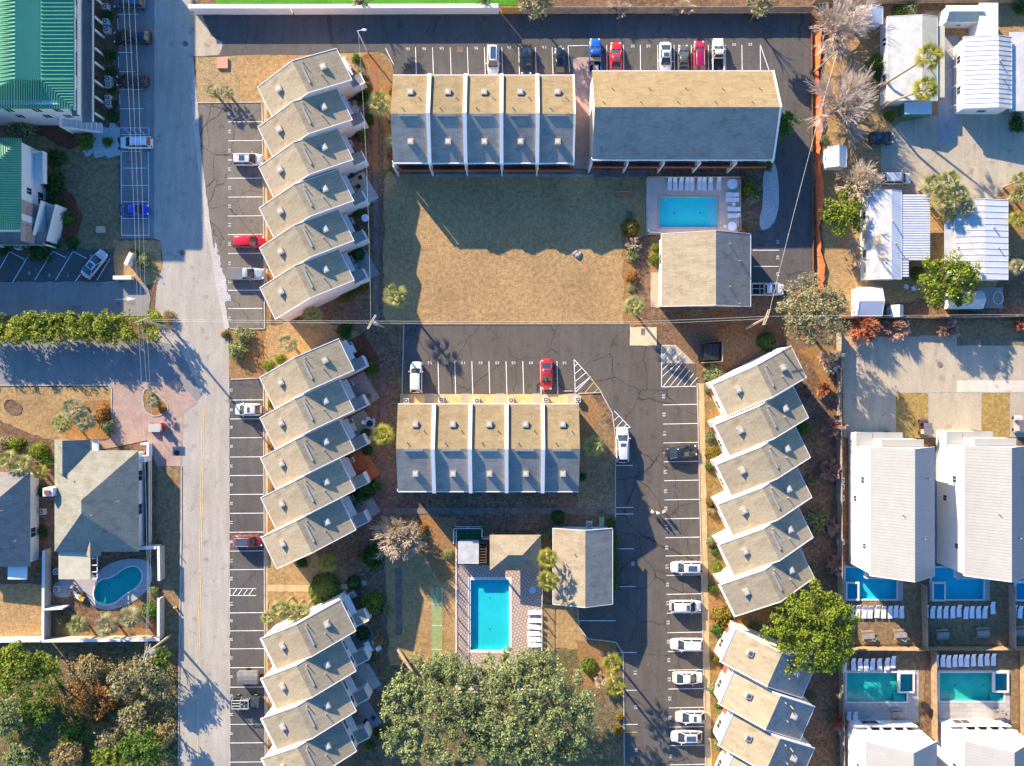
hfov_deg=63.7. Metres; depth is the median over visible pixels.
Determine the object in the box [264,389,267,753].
path
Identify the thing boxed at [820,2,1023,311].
lawn
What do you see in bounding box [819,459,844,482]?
bare shrub
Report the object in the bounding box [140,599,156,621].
shrub
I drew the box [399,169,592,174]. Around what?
path
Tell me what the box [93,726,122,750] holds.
scrub oak
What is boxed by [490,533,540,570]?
pool shelter
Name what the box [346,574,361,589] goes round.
shrub
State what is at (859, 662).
sun lounger
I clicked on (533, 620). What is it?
sun lounger
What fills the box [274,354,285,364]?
shrub
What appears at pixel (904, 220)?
mobile home
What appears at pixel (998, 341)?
driveway strip
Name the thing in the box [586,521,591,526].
air conditioner
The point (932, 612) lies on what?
sun lounger
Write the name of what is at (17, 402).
kerb
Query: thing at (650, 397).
parking lot
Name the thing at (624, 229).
shrub
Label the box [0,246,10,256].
shrub
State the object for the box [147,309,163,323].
shrub
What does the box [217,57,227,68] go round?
utility box
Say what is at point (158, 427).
golf cart
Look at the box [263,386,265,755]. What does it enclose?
kerb
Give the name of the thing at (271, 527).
planting bed
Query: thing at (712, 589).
shrub
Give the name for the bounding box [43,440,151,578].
hip roof house
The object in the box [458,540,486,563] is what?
pump room
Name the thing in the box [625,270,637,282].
shrub
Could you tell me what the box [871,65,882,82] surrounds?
shrub
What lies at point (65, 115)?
window
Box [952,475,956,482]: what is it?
window
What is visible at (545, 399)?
air conditioner
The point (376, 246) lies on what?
path
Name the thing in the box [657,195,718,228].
swimming pool
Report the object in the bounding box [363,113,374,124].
shrub
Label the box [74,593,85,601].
daybed
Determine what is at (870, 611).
sun lounger
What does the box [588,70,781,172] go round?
apartment block
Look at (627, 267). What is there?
planting bed
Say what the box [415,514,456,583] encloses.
planting bed
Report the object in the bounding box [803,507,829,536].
shrub
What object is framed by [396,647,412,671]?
leaning log
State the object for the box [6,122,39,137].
shrub
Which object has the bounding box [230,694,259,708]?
off road vehicle
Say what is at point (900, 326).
bare shrub
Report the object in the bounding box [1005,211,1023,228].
palm tree
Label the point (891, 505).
white rental house
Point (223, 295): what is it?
gravel patch
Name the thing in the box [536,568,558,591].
palm tree
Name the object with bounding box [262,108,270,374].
planting bed
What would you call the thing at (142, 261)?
shrub
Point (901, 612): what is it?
sun lounger
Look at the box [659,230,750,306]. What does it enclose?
pool house
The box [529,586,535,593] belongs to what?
round table
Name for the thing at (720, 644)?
window
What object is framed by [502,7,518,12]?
wooden fence
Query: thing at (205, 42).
driveway
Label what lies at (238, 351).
shrub
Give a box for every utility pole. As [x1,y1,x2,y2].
[134,317,173,329]
[142,634,170,662]
[367,315,383,328]
[745,309,770,328]
[812,51,837,73]
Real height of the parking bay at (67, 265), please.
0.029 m
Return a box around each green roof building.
[0,0,104,133]
[0,138,66,247]
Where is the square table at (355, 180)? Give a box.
[351,175,360,185]
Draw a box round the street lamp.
[357,29,367,52]
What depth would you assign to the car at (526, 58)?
123.97 m
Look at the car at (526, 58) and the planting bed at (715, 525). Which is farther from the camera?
the planting bed at (715, 525)
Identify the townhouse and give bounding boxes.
[257,48,367,115]
[258,88,368,156]
[258,128,369,197]
[259,169,369,237]
[259,209,369,277]
[259,249,370,319]
[259,338,368,408]
[259,379,370,448]
[260,418,370,489]
[260,456,370,528]
[260,591,371,670]
[260,635,371,710]
[260,676,372,750]
[261,496,371,568]
[261,715,372,765]
[705,346,806,416]
[707,386,808,456]
[710,426,810,496]
[711,467,811,536]
[712,507,813,576]
[712,707,814,765]
[713,548,814,616]
[713,664,814,739]
[714,619,815,697]
[715,748,751,765]
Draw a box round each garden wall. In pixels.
[0,636,40,642]
[41,548,50,641]
[42,604,69,610]
[44,596,164,641]
[139,544,161,549]
[141,442,150,455]
[148,461,151,542]
[157,545,164,580]
[188,3,498,14]
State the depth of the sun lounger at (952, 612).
124.64 m
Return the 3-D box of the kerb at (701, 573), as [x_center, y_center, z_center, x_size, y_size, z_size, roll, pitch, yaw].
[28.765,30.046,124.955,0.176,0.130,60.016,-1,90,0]
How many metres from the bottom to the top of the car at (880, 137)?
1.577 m
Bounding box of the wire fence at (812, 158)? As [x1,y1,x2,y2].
[810,22,813,280]
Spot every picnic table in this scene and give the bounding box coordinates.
[861,630,874,640]
[890,708,903,719]
[893,628,906,639]
[936,629,949,639]
[976,627,989,637]
[992,709,1005,719]
[1016,625,1023,636]
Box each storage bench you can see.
[350,345,356,353]
[363,640,372,651]
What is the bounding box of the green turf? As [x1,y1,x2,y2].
[215,0,516,4]
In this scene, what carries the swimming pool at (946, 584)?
in the pool deck at (987, 589)
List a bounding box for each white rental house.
[844,720,936,765]
[848,431,934,581]
[936,430,1023,581]
[937,719,1023,765]
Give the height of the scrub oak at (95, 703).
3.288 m
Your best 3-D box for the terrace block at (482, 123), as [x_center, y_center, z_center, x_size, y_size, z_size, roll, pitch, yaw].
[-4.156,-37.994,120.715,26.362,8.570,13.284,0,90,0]
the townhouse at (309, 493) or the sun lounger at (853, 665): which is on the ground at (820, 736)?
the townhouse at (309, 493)
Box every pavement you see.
[191,63,228,328]
[957,380,1023,391]
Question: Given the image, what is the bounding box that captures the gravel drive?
[937,35,958,142]
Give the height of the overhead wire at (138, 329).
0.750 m
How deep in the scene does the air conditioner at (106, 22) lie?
124.22 m
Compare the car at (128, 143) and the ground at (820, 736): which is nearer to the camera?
the car at (128, 143)
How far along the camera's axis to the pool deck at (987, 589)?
124.96 m
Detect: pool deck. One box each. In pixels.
[53,559,151,609]
[457,565,540,688]
[646,179,739,234]
[843,565,902,600]
[844,670,918,722]
[929,578,989,600]
[937,670,1009,722]
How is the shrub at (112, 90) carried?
on the ground at (820, 736)
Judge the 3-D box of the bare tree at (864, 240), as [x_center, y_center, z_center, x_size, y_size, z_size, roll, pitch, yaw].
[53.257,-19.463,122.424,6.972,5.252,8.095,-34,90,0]
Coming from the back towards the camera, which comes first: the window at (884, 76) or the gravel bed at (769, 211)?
the gravel bed at (769, 211)
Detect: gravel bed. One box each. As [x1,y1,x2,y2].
[83,123,119,157]
[759,161,778,229]
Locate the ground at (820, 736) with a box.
[0,0,1023,765]
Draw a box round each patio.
[346,448,379,478]
[346,493,380,517]
[347,333,378,362]
[347,371,379,402]
[347,410,379,441]
[348,247,379,278]
[349,172,378,202]
[350,661,380,689]
[351,622,379,651]
[352,700,381,727]
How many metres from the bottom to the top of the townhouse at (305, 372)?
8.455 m
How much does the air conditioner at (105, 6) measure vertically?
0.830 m
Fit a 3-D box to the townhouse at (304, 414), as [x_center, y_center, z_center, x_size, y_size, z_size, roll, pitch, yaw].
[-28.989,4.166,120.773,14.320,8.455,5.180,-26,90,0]
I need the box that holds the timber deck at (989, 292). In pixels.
[977,287,1002,307]
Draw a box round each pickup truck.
[227,266,264,280]
[588,39,602,73]
[711,38,725,69]
[751,282,783,296]
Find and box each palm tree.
[0,449,18,468]
[11,454,36,475]
[32,464,50,480]
[50,413,75,434]
[60,395,87,420]
[65,614,90,634]
[74,409,97,431]
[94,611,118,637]
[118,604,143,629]
[146,396,158,407]
[205,84,219,98]
[219,84,234,99]
[260,605,281,626]
[269,596,293,618]
[279,334,297,354]
[282,599,303,621]
[294,600,313,618]
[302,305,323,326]
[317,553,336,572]
[366,90,390,121]
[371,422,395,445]
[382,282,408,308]
[384,134,391,147]
[536,548,557,569]
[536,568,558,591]
[581,435,606,457]
[601,651,623,675]
[604,673,626,698]
[622,293,646,317]
[877,43,944,90]
[879,74,939,110]
[918,173,943,195]
[930,189,955,213]
[932,169,960,192]
[937,207,958,223]
[945,183,969,204]
[957,198,976,216]
[1002,170,1023,189]
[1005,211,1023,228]
[1007,188,1023,204]
[1008,258,1023,274]
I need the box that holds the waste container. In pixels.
[702,343,718,359]
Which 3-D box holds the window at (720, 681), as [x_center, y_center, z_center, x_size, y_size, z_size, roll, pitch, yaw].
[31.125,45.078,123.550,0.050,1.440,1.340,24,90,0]
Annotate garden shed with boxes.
[823,145,846,169]
[851,287,884,315]
[853,4,882,29]
[887,304,903,316]
[938,5,983,27]
[944,291,985,308]
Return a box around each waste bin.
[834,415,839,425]
[921,701,929,709]
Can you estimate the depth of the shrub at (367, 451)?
124.44 m
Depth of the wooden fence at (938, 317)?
123.75 m
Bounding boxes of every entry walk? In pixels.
[425,393,432,402]
[461,393,469,402]
[496,393,504,402]
[533,393,540,402]
[568,393,575,402]
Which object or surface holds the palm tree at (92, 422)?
on the planting bed at (73, 433)
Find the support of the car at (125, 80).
on the parking bay at (142, 124)
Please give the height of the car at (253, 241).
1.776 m
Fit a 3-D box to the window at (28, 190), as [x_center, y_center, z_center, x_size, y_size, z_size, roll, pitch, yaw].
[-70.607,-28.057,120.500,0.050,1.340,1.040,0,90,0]
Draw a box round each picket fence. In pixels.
[453,526,489,543]
[456,530,542,691]
[646,176,740,229]
[646,178,660,233]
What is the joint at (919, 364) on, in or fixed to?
on the driveway at (881, 364)
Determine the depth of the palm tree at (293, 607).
118.08 m
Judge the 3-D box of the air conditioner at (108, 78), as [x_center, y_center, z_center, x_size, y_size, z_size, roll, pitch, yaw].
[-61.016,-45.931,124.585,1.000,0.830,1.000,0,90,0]
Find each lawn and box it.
[0,125,120,249]
[0,386,110,440]
[0,583,41,636]
[113,240,161,284]
[156,466,180,647]
[194,52,392,101]
[264,318,360,372]
[268,552,333,622]
[382,172,645,325]
[383,519,455,665]
[542,604,585,651]
[577,417,614,515]
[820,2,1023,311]
[841,319,1023,336]
[843,599,920,644]
[845,646,924,723]
[896,393,927,437]
[903,581,920,599]
[927,599,1008,644]
[935,650,1018,723]
[981,393,1009,437]
[990,580,1007,599]
[1016,601,1023,644]
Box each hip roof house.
[0,461,38,578]
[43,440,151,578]
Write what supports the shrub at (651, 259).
on the planting bed at (654, 268)
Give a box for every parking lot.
[198,14,811,295]
[198,103,263,327]
[230,379,264,765]
[403,324,704,765]
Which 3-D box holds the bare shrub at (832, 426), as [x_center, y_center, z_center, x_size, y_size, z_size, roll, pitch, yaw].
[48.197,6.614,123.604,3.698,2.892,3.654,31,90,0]
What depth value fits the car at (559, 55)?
123.85 m
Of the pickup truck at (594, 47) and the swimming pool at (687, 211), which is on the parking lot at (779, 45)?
the pickup truck at (594, 47)
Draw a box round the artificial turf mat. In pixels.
[455,527,481,540]
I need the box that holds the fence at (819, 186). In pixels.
[813,22,824,294]
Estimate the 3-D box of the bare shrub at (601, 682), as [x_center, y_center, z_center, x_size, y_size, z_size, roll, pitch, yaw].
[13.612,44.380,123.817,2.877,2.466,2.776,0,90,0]
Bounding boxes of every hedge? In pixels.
[0,308,163,345]
[613,530,618,551]
[613,550,617,573]
[613,571,618,591]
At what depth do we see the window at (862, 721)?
124.09 m
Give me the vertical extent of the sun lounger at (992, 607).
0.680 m
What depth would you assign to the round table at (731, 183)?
123.96 m
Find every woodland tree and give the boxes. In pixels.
[0,639,38,695]
[0,694,25,735]
[0,743,34,765]
[18,691,54,729]
[27,650,63,684]
[90,745,129,765]
[114,724,168,765]
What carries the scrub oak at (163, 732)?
on the woodland floor at (105, 649)
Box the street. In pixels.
[153,0,230,765]
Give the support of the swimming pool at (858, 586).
in the pool deck at (900, 590)
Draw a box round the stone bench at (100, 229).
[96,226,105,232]
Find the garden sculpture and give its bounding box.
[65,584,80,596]
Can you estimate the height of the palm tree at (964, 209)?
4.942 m
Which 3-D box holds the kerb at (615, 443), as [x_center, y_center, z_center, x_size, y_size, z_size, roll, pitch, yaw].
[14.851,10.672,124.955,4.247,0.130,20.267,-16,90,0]
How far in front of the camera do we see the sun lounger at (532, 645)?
124.64 m
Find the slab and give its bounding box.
[630,327,656,345]
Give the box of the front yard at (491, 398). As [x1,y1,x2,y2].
[400,394,578,402]
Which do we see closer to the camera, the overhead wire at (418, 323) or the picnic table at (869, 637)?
the overhead wire at (418, 323)
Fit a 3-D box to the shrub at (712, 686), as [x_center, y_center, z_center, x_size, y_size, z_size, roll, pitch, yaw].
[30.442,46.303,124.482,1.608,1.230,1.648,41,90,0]
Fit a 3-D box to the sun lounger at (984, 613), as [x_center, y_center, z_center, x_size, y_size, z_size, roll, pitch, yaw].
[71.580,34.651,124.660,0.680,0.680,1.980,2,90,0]
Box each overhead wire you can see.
[123,1,147,652]
[128,0,149,636]
[134,1,151,642]
[158,316,763,321]
[171,319,750,323]
[358,33,370,305]
[772,53,836,298]
[868,314,1019,315]
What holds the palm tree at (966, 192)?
on the lawn at (842, 272)
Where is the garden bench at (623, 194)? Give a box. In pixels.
[616,191,632,195]
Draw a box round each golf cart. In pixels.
[148,423,165,431]
[918,418,931,435]
[1012,415,1023,432]
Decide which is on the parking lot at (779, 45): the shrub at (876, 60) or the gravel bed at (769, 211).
the gravel bed at (769, 211)
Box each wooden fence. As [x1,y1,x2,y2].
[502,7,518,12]
[519,6,815,12]
[701,342,722,362]
[812,0,1023,3]
[836,327,844,765]
[838,315,1023,317]
[844,646,1023,650]
[921,584,928,648]
[930,651,938,742]
[1008,584,1016,648]
[1020,650,1023,735]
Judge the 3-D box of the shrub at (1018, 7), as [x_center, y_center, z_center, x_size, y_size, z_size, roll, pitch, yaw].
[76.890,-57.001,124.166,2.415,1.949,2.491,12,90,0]
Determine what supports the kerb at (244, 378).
on the ground at (820, 736)
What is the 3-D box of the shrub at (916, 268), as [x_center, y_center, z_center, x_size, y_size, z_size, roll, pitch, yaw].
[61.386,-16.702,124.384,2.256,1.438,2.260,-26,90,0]
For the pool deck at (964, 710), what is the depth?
124.95 m
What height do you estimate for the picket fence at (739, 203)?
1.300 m
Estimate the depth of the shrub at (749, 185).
124.27 m
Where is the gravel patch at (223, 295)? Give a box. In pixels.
[213,243,230,301]
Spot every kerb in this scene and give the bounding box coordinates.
[0,385,111,434]
[4,399,21,414]
[142,388,168,416]
[178,466,181,765]
[197,102,261,102]
[230,378,259,379]
[261,102,264,327]
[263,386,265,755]
[401,325,403,394]
[404,324,576,324]
[577,607,624,765]
[578,392,615,519]
[697,383,706,765]
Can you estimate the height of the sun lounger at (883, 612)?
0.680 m
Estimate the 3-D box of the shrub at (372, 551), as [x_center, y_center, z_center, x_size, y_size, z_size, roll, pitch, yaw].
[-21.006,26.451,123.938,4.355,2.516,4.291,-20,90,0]
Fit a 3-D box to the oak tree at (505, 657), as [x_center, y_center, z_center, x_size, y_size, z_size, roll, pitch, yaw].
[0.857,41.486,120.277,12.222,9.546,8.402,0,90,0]
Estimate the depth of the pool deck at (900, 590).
124.96 m
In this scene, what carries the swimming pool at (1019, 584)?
in the ground at (820, 736)
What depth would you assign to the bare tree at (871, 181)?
121.83 m
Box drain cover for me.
[457,47,462,51]
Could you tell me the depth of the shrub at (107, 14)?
124.48 m
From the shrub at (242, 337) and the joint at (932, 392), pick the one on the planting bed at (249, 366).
the shrub at (242, 337)
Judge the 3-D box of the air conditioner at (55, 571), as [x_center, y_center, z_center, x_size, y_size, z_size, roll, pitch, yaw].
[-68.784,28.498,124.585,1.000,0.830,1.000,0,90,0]
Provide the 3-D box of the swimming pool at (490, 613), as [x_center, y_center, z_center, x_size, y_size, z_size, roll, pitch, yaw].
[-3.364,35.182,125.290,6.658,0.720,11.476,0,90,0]
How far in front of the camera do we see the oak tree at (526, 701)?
115.41 m
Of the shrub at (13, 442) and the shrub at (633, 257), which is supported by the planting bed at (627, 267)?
the shrub at (633, 257)
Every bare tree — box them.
[369,515,424,563]
[804,60,882,149]
[809,0,880,69]
[834,158,885,202]
[846,227,896,282]
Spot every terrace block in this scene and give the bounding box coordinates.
[391,73,575,175]
[396,403,579,492]
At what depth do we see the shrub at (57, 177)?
124.24 m
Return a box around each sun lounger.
[527,624,540,629]
[527,631,539,635]
[527,637,540,641]
[528,610,540,614]
[528,618,540,622]
[528,643,540,647]
[667,177,671,189]
[673,177,677,190]
[679,177,683,189]
[685,177,689,190]
[690,177,693,190]
[697,177,701,189]
[702,177,706,190]
[708,177,712,190]
[716,176,720,189]
[726,192,738,196]
[726,197,738,201]
[727,206,739,210]
[727,213,740,217]
[846,712,850,720]
[850,658,855,670]
[853,712,857,720]
[855,605,860,616]
[857,658,862,670]
[861,606,867,617]
[863,659,868,670]
[867,606,872,617]
[869,658,875,670]
[874,605,879,617]
[876,658,881,670]
[881,606,886,618]
[884,658,889,669]
[887,606,892,618]
[890,656,895,667]
[893,605,898,617]
[898,606,903,618]
[929,606,935,618]
[936,606,941,618]
[940,655,945,666]
[943,606,948,617]
[945,655,951,667]
[950,606,955,617]
[952,655,957,666]
[956,605,961,616]
[958,654,963,666]
[963,607,968,618]
[964,655,969,666]
[969,606,974,617]
[970,654,975,666]
[975,606,980,618]
[977,654,982,666]
[982,606,988,617]
[984,653,989,665]
[990,602,995,613]
[990,653,996,665]
[1017,606,1023,617]
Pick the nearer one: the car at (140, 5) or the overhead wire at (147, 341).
the overhead wire at (147, 341)
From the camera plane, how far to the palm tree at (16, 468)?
121.21 m
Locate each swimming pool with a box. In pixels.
[92,565,142,604]
[468,577,511,652]
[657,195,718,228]
[844,566,897,600]
[845,671,914,702]
[930,566,984,600]
[938,671,1008,701]
[1013,578,1023,600]
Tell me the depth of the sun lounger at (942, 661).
124.64 m
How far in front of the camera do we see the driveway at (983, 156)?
124.97 m
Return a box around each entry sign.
[113,276,133,279]
[124,252,136,265]
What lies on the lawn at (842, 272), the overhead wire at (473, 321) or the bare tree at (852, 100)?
the bare tree at (852, 100)
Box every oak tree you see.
[351,0,371,6]
[378,647,504,765]
[426,650,458,686]
[463,639,599,765]
[476,0,490,5]
[477,644,559,700]
[518,0,556,21]
[744,0,775,21]
[776,271,852,347]
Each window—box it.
[13,114,26,117]
[26,187,31,195]
[30,526,35,537]
[37,191,43,203]
[40,114,53,117]
[61,114,74,117]
[139,470,142,480]
[139,503,142,514]
[343,719,348,730]
[716,718,721,729]
[716,758,722,765]
[717,678,722,688]
[718,637,723,648]
[859,720,878,723]
[882,37,885,47]
[882,73,885,83]
[951,720,970,722]
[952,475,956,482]
[956,54,960,64]
[956,85,960,95]
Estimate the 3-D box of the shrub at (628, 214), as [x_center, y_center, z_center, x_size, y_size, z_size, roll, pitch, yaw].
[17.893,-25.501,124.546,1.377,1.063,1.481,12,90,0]
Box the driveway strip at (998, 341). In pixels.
[957,336,1023,345]
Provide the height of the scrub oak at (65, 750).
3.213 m
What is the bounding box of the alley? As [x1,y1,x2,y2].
[573,57,592,168]
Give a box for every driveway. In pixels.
[0,281,150,315]
[0,339,201,400]
[99,382,197,465]
[115,12,222,300]
[842,335,1023,436]
[877,111,1023,198]
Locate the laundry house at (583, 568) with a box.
[552,527,612,607]
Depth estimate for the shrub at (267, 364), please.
124.52 m
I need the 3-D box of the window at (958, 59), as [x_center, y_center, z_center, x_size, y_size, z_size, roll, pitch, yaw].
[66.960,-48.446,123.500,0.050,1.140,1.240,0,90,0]
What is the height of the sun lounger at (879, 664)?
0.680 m
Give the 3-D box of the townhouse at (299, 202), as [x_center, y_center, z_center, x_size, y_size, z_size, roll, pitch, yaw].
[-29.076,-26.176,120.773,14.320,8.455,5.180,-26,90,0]
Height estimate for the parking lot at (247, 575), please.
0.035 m
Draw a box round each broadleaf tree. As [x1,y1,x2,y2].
[758,577,862,675]
[778,110,801,138]
[817,193,867,237]
[836,185,855,200]
[916,247,981,312]
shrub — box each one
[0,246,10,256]
[0,436,9,451]
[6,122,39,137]
[7,437,26,454]
[24,440,50,457]
[25,246,51,262]
[37,452,54,465]
[37,484,45,496]
[37,525,47,536]
[41,170,66,197]
[44,191,64,206]
[47,148,68,168]
[47,238,60,248]
[55,614,69,626]
[60,209,75,225]
[64,237,80,250]
[75,133,95,151]
[93,403,112,421]
[99,418,115,435]
[100,9,112,21]
[101,136,112,147]
[102,49,116,61]
[105,68,116,76]
[106,110,118,121]
[107,85,115,94]
[111,100,118,107]
[128,248,140,257]
[133,252,151,269]
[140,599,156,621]
[145,391,156,399]
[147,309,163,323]
[147,585,159,596]
[158,406,165,413]
[162,310,176,325]
[221,330,228,338]
[226,340,250,362]
[233,325,254,346]
[261,360,274,371]
[267,442,273,449]
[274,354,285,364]
[296,557,308,567]
[308,572,342,603]
[335,323,351,339]
[340,293,348,303]
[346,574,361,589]
[349,290,357,298]
[350,478,384,505]
[351,53,361,63]
[351,248,364,261]
[352,209,363,217]
[354,128,366,141]
[355,68,366,77]
[355,90,369,103]
[356,625,370,640]
[357,284,368,293]
[357,543,384,571]
[360,590,384,614]
[361,429,371,438]
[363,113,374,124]
[363,359,379,374]
[363,445,372,455]
[364,81,370,93]
[364,654,375,663]
[364,739,376,751]
[370,630,386,646]
[372,726,383,739]
[381,603,393,617]
[387,151,392,160]
[389,164,397,174]
[416,529,427,539]
[419,523,427,532]
[442,548,453,560]
[537,528,551,541]
[551,510,564,524]
[579,473,586,481]
[581,657,597,674]
[594,671,611,687]
[604,0,630,17]
[606,517,616,527]
[614,724,623,735]
[615,712,624,721]
[620,219,639,238]
[624,237,641,252]
[625,209,633,218]
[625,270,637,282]
[626,249,640,262]
[627,285,635,292]
[649,253,659,264]
[651,242,659,251]
[673,0,694,14]
[700,363,726,381]
[705,430,714,441]
[705,445,719,459]
[705,463,712,470]
[706,497,713,505]
[706,682,715,692]
[707,507,716,516]
[707,537,714,545]
[708,584,718,593]
[709,604,731,628]
[709,622,722,637]
[711,547,718,554]
[711,654,719,663]
[712,561,722,573]
[714,740,720,750]
[737,224,747,232]
[741,179,759,197]
[742,617,752,626]
[745,189,761,205]
[752,621,760,630]
[756,332,775,350]
[762,161,772,171]
[796,421,812,436]
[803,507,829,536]
[806,474,819,487]
[807,691,818,701]
[810,560,817,568]
[816,381,830,395]
[817,348,847,374]
[819,134,828,144]
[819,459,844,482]
[820,415,847,438]
[823,519,840,536]
[826,552,845,576]
[829,712,850,730]
[848,311,882,346]
[865,51,883,71]
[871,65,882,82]
[881,319,910,341]
[883,109,895,121]
[892,4,904,15]
[900,1,918,14]
[909,266,924,280]
[936,315,960,339]
[1008,112,1023,132]
[1012,0,1023,15]
[1013,318,1023,331]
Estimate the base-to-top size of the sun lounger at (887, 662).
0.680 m
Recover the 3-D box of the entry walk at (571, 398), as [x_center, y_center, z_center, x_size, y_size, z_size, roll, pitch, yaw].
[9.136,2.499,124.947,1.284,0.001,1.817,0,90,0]
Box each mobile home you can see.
[860,190,929,279]
[875,14,944,117]
[944,199,1007,280]
[948,3,1023,114]
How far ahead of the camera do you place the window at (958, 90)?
123.55 m
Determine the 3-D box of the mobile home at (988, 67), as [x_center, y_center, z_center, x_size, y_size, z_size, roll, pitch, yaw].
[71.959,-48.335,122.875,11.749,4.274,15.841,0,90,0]
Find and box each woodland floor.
[0,640,177,765]
[381,644,623,765]
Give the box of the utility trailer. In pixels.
[237,668,258,683]
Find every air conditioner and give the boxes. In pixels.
[14,246,22,249]
[38,508,46,514]
[53,568,58,574]
[53,585,61,591]
[102,3,110,11]
[102,18,110,25]
[103,27,111,34]
[105,76,112,82]
[105,82,113,88]
[105,95,112,100]
[105,101,113,108]
[348,590,356,598]
[403,397,409,402]
[438,396,444,402]
[474,397,479,402]
[508,397,513,402]
[542,396,548,402]
[575,396,580,402]
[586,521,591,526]
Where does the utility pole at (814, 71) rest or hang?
on the ground at (820, 736)
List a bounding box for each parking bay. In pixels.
[0,249,113,282]
[117,0,154,237]
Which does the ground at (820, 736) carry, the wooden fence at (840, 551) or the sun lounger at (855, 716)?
the wooden fence at (840, 551)
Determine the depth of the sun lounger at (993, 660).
124.64 m
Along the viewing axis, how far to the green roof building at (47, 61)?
115.39 m
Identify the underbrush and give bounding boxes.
[0,682,101,765]
[49,683,112,765]
[61,644,180,765]
[64,674,127,727]
[107,654,178,765]
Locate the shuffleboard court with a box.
[432,588,441,663]
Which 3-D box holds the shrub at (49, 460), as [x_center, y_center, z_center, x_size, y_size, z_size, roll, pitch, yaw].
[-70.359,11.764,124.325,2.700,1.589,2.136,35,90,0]
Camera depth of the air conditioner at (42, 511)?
124.23 m
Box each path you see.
[262,100,267,280]
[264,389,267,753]
[265,580,365,591]
[372,60,377,173]
[373,173,378,322]
[380,363,386,514]
[383,507,614,513]
[395,568,401,634]
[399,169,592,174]
[419,174,592,176]
[593,169,646,177]
[599,514,603,526]
[650,272,660,307]
[661,345,694,363]
[698,383,711,765]
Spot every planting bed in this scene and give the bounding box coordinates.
[4,400,20,413]
[35,125,79,149]
[54,611,156,635]
[60,187,82,242]
[65,400,110,439]
[144,390,166,414]
[195,55,238,101]
[228,329,263,378]
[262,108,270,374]
[267,109,273,281]
[268,397,310,562]
[268,629,272,750]
[360,51,393,169]
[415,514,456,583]
[575,640,619,688]
[579,393,604,451]
[621,226,646,326]
[649,236,660,281]
[671,308,836,382]
[704,382,734,765]
[708,590,724,633]
[733,606,772,628]
[798,335,835,396]
[994,179,1023,257]
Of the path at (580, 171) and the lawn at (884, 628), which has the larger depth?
the lawn at (884, 628)
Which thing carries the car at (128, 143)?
on the parking bay at (142, 124)
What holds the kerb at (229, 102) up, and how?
on the ground at (820, 736)
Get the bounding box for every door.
[722,664,727,674]
[723,624,728,632]
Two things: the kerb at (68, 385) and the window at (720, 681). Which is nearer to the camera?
the window at (720, 681)
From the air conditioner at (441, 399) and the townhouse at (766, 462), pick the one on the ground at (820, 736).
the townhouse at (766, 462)
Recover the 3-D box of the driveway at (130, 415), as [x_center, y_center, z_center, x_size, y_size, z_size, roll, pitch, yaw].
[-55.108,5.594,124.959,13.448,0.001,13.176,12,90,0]
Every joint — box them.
[842,392,1023,392]
[919,337,919,391]
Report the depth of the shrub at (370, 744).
124.60 m
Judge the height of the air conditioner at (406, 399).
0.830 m
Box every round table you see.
[351,105,358,112]
[361,214,368,221]
[366,420,372,426]
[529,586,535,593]
[727,179,736,188]
[728,222,736,230]
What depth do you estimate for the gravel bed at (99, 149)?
124.98 m
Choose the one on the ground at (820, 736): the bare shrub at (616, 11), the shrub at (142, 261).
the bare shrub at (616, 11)
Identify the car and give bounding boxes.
[80,249,107,279]
[114,0,146,10]
[114,28,151,45]
[116,72,148,88]
[120,134,153,149]
[121,202,149,216]
[231,234,265,248]
[232,152,263,166]
[233,534,263,548]
[235,402,261,416]
[408,362,422,392]
[485,44,500,74]
[519,44,533,74]
[539,359,553,389]
[553,48,566,74]
[609,42,623,69]
[615,427,630,462]
[658,41,672,69]
[665,444,696,459]
[669,599,700,613]
[670,560,702,574]
[670,636,703,652]
[670,728,701,744]
[672,670,701,685]
[675,709,705,724]
[677,45,690,69]
[692,41,706,69]
[868,130,893,144]
[879,170,909,185]
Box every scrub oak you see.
[48,741,83,765]
[58,720,89,746]
[74,653,105,679]
[82,684,118,719]
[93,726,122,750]
[106,662,140,701]
[116,699,150,744]
[130,647,163,684]
[140,674,173,702]
[143,645,174,670]
[151,723,174,748]

